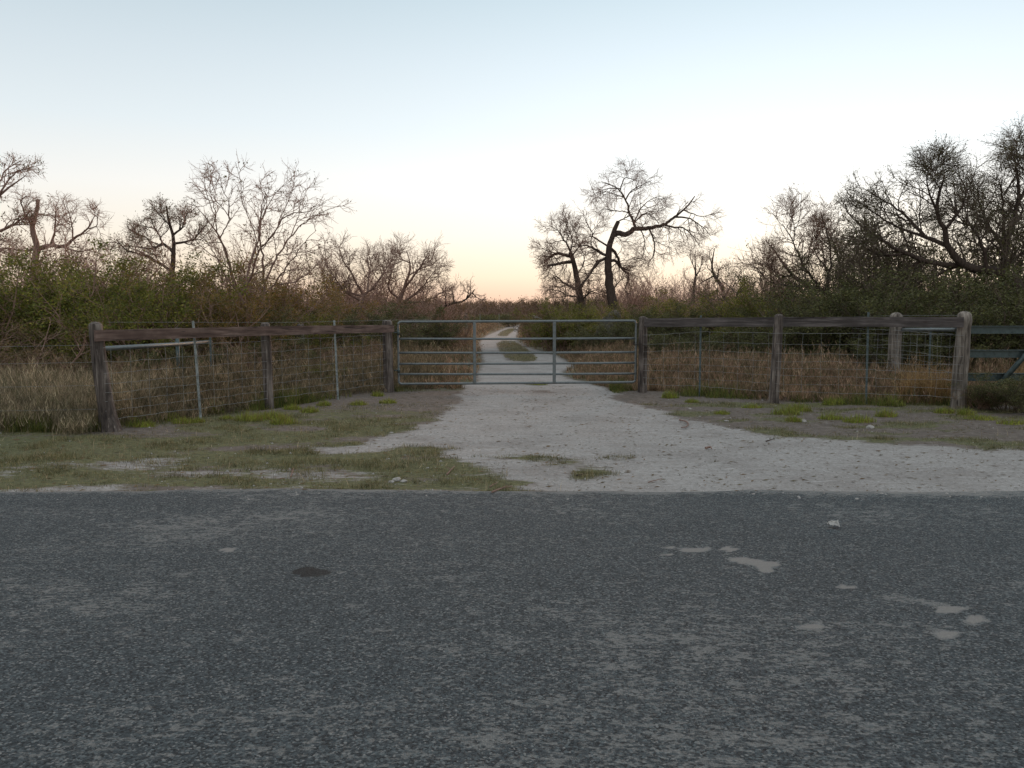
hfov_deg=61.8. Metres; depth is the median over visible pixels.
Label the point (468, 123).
sky
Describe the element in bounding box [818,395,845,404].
grass tuft
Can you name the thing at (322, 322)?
brush shrub
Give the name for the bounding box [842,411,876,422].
grass tuft
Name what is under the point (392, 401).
grass tuft
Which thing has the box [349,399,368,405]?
grass tuft
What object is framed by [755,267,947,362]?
brush shrub
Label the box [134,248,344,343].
brush shrub
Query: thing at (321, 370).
brush shrub
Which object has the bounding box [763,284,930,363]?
brush shrub
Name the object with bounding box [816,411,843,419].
grass tuft
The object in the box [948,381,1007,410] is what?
brush shrub
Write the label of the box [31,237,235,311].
brush shrub
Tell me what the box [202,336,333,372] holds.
brush shrub
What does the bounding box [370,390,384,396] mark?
grass tuft
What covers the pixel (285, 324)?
brush shrub
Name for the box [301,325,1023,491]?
dirt track
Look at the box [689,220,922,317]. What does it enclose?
brush shrub
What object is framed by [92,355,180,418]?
grass tuft
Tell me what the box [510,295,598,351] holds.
brush shrub
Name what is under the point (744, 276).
brush shrub
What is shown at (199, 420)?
grass tuft
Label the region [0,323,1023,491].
ground
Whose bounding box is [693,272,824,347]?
brush shrub
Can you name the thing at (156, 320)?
brush shrub
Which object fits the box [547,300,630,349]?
brush shrub
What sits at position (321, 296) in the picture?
brush
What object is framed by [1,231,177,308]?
brush shrub
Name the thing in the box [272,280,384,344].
brush shrub
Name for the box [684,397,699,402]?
grass tuft
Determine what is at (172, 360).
brush shrub
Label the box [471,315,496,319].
brush shrub
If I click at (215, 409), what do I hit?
grass tuft
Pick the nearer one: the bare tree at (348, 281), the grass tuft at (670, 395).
the grass tuft at (670, 395)
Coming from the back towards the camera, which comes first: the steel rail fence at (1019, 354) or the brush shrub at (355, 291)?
the brush shrub at (355, 291)
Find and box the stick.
[491,485,511,492]
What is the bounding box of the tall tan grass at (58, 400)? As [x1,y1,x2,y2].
[0,355,193,435]
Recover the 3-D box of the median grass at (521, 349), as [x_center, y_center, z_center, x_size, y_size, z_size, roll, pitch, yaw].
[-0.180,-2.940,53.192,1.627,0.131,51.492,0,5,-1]
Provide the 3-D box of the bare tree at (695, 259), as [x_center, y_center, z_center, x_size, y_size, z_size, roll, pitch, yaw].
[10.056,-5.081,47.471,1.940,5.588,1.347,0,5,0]
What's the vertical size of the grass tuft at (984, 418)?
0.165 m
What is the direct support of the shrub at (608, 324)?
on the ground at (654, 398)
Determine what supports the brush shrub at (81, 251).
on the ground at (654, 398)
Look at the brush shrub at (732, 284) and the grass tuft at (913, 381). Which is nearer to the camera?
the grass tuft at (913, 381)
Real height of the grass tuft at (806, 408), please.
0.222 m
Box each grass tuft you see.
[1,378,64,409]
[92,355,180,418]
[132,419,157,427]
[161,413,183,420]
[168,416,196,423]
[192,416,205,422]
[205,400,226,413]
[219,414,235,419]
[234,408,267,421]
[256,407,285,419]
[268,409,302,424]
[282,402,303,409]
[298,406,319,412]
[317,399,331,405]
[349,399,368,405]
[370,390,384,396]
[379,397,396,403]
[662,387,679,398]
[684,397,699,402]
[714,409,730,414]
[741,403,764,407]
[770,404,802,414]
[784,415,803,421]
[790,402,815,411]
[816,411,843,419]
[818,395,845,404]
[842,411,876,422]
[874,407,897,417]
[877,347,951,402]
[878,398,908,405]
[896,362,974,404]
[931,402,955,413]
[955,406,976,415]
[962,413,1001,420]
[985,360,1023,385]
[996,418,1023,424]
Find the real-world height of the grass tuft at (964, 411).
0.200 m
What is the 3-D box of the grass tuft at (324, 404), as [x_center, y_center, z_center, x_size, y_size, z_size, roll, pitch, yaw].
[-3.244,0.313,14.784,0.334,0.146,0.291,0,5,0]
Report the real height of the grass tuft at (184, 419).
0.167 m
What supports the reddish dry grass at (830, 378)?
on the ground at (654, 398)
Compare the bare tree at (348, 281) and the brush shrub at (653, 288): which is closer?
the bare tree at (348, 281)
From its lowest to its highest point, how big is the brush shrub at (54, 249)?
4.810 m
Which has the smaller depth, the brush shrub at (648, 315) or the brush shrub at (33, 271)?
the brush shrub at (33, 271)
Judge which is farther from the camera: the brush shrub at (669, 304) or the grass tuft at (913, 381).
the brush shrub at (669, 304)
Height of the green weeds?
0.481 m
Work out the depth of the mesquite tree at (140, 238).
24.68 m
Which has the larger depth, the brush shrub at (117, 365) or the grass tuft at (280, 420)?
the brush shrub at (117, 365)
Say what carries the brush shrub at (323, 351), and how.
on the ground at (654, 398)
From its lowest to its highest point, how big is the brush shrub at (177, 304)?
3.330 m
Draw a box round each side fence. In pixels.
[105,323,304,385]
[847,312,956,383]
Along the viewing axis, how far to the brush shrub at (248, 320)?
19.38 m
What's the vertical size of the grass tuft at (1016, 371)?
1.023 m
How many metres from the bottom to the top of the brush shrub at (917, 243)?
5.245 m
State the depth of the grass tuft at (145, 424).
11.96 m
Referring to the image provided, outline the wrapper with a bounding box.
[827,520,839,526]
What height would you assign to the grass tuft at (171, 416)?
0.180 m
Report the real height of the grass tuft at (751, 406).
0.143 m
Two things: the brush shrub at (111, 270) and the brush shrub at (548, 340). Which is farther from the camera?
the brush shrub at (548, 340)
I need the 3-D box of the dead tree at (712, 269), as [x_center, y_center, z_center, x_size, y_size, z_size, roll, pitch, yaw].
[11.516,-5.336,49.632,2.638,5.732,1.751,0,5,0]
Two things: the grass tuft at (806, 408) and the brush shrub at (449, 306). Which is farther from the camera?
the brush shrub at (449, 306)
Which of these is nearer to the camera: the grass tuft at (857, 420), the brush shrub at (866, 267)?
the grass tuft at (857, 420)
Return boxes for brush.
[10,273,451,314]
[305,295,689,316]
[586,274,959,316]
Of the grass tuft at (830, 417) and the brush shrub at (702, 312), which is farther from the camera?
the brush shrub at (702, 312)
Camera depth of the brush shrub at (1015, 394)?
13.71 m
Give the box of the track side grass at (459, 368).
[301,323,945,389]
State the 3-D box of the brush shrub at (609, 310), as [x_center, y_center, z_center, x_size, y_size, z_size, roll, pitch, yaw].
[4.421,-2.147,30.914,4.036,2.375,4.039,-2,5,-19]
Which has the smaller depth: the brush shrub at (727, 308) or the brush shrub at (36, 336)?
the brush shrub at (36, 336)
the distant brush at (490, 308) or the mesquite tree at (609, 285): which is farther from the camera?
the distant brush at (490, 308)
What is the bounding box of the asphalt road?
[0,488,1023,767]
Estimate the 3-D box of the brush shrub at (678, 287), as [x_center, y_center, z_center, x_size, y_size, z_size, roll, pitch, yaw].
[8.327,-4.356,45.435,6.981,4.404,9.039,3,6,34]
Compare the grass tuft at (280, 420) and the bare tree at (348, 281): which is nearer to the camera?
the grass tuft at (280, 420)
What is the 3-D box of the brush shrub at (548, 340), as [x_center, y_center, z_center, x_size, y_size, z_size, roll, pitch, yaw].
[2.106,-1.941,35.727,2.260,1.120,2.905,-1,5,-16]
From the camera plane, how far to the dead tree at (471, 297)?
35.77 m
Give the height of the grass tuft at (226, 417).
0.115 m
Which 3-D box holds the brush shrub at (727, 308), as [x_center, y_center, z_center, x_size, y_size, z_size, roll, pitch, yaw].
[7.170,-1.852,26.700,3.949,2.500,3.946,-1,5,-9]
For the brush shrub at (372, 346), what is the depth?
20.09 m
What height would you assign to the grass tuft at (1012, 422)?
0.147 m
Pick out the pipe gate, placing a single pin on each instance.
(474, 353)
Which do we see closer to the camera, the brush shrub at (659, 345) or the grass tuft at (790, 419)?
the grass tuft at (790, 419)
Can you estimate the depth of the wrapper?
6.29 m
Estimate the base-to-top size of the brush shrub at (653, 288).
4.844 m
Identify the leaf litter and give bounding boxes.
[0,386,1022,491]
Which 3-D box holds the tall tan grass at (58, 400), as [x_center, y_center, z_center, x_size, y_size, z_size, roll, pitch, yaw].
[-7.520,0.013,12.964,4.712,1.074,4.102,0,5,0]
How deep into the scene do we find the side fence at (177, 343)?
15.20 m
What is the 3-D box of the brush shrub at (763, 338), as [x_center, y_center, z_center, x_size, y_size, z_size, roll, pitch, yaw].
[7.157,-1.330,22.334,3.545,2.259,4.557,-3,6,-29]
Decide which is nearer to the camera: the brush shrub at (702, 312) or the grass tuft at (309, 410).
the grass tuft at (309, 410)
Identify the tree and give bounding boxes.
[0,152,51,266]
[6,182,113,282]
[103,193,219,274]
[177,150,356,319]
[307,228,407,323]
[358,231,455,318]
[434,276,487,317]
[527,202,613,330]
[557,152,727,313]
[679,243,709,309]
[696,243,730,303]
[724,182,871,311]
[821,130,1023,300]
[892,188,1023,309]
[911,112,1023,288]
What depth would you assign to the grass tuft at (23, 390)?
12.20 m
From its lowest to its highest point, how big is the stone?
0.053 m
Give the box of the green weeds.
[2,376,1015,432]
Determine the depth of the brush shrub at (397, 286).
35.73 m
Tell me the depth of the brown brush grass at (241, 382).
15.66 m
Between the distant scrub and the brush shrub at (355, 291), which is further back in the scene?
the distant scrub
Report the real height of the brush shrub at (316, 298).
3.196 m
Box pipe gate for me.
[393,320,636,384]
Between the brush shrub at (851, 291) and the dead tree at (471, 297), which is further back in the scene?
the dead tree at (471, 297)
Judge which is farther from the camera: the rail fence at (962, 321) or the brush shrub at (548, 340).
the brush shrub at (548, 340)
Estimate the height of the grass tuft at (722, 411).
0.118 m
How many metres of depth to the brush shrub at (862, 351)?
18.05 m
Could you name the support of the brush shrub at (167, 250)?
on the ground at (654, 398)
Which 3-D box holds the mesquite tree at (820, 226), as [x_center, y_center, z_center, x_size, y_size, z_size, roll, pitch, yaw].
[8.797,-3.313,25.911,3.311,5.729,4.198,5,7,45]
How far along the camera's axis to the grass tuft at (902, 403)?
14.60 m
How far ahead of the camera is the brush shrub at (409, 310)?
28.98 m
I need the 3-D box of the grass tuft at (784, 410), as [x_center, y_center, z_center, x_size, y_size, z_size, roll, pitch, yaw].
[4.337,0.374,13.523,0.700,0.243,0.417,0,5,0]
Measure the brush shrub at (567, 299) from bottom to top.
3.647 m
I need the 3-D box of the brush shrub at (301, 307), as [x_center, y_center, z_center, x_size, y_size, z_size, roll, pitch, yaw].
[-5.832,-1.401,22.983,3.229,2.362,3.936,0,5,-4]
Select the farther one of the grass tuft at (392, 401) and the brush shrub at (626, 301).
the brush shrub at (626, 301)
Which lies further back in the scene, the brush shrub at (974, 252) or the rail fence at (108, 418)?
the brush shrub at (974, 252)
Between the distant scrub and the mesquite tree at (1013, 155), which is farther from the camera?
the distant scrub
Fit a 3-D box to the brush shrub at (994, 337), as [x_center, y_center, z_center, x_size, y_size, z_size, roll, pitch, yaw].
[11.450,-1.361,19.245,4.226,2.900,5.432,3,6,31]
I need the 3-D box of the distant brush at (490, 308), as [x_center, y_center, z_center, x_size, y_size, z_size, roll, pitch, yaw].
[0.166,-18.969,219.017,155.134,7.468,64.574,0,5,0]
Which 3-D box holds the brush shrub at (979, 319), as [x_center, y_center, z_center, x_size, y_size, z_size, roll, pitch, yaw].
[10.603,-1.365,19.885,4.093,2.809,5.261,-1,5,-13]
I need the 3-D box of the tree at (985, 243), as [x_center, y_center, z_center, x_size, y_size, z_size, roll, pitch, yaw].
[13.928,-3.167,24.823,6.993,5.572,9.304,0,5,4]
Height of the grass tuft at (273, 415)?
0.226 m
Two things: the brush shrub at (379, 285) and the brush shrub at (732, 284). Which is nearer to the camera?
the brush shrub at (379, 285)
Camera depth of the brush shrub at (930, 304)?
18.68 m
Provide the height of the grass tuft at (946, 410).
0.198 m
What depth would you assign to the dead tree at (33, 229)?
26.27 m
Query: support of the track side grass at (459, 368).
on the ground at (654, 398)
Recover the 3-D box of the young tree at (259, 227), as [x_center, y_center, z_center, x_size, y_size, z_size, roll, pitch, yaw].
[-6.151,-2.942,21.400,4.157,5.752,4.083,-2,5,-24]
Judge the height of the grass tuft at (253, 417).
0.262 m
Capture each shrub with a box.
[0,195,162,292]
[0,207,187,308]
[0,232,195,369]
[0,246,99,369]
[0,249,230,368]
[0,253,155,369]
[0,310,108,377]
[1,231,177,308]
[2,242,161,300]
[28,241,256,361]
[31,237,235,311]
[88,210,313,319]
[106,260,289,364]
[107,343,231,377]
[107,352,180,384]
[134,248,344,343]
[144,336,291,376]
[148,289,303,357]
[202,304,315,359]
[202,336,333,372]
[233,267,375,318]
[249,337,344,371]
[250,258,396,319]
[257,289,350,351]
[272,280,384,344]
[274,301,374,357]
[293,361,353,385]
[305,302,433,353]
[309,245,448,319]
[310,334,412,367]
[328,254,460,319]
[329,288,442,354]
[378,299,470,355]
[391,280,480,331]
[403,296,504,349]
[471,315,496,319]
[498,312,518,326]
[509,290,586,345]
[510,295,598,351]
[528,272,642,329]
[533,329,570,348]
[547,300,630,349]
[555,268,685,317]
[559,317,667,349]
[585,292,693,336]
[587,261,733,331]
[589,262,744,312]
[596,310,622,342]
[601,299,705,343]
[619,327,722,360]
[640,288,741,329]
[650,265,769,315]
[656,327,782,356]
[658,299,758,346]
[678,289,801,347]
[684,234,826,328]
[687,270,758,310]
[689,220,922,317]
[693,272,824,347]
[725,291,872,358]
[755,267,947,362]
[761,187,1022,307]
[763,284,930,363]
[765,207,993,310]
[819,264,970,358]
[842,332,1023,374]
[844,267,1000,367]
[869,180,1023,309]
[905,268,1023,367]
[915,263,1023,366]
[946,372,1023,412]
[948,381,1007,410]
[961,255,1023,339]
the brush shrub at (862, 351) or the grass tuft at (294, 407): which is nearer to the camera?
the grass tuft at (294, 407)
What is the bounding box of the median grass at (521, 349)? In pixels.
[496,328,536,361]
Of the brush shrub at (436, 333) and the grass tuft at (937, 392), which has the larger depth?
the brush shrub at (436, 333)
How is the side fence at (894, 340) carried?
on the ground at (654, 398)
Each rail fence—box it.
[9,319,420,432]
[638,311,971,408]
[955,326,1023,385]
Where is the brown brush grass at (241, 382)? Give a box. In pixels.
[0,324,451,423]
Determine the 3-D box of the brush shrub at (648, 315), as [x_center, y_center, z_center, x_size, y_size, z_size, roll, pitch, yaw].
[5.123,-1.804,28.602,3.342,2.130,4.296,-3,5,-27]
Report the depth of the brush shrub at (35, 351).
14.56 m
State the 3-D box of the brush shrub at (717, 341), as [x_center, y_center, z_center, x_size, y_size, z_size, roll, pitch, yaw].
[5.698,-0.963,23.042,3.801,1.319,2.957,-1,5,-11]
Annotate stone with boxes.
[392,477,400,481]
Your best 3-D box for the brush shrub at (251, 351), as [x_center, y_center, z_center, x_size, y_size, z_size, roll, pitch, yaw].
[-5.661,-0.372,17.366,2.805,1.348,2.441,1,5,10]
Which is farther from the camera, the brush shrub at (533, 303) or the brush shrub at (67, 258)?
the brush shrub at (533, 303)
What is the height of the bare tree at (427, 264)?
4.857 m
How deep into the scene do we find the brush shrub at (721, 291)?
46.60 m
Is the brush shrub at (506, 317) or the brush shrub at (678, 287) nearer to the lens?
the brush shrub at (678, 287)
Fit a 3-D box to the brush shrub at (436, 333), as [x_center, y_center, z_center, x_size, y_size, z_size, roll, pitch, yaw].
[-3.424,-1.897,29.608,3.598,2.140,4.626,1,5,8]
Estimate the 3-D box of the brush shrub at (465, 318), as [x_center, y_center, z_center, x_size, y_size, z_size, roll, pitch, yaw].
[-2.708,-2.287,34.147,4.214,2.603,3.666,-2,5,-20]
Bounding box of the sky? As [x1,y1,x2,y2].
[0,0,1023,305]
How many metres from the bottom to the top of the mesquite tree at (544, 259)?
6.692 m
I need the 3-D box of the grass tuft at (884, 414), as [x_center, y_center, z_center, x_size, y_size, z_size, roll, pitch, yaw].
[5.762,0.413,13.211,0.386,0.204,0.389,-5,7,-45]
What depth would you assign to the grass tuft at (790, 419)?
12.63 m
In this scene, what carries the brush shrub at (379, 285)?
on the ground at (654, 398)
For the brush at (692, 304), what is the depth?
44.74 m
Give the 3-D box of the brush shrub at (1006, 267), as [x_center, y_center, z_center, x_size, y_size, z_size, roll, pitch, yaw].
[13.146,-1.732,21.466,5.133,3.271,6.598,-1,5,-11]
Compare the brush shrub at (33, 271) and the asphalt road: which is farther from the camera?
the brush shrub at (33, 271)
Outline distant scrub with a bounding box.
[447,311,546,319]
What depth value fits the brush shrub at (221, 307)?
18.77 m
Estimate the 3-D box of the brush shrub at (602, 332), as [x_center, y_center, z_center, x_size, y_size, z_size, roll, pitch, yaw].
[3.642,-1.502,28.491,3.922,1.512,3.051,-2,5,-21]
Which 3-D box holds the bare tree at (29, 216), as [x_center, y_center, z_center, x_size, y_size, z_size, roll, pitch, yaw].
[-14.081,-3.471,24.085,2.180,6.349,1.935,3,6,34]
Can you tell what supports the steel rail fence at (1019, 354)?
on the ground at (654, 398)
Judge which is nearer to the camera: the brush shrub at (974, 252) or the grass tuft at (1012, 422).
the grass tuft at (1012, 422)
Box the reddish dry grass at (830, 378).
[561,334,1023,405]
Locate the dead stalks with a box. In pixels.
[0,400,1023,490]
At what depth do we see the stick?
7.70 m
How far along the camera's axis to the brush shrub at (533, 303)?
39.73 m

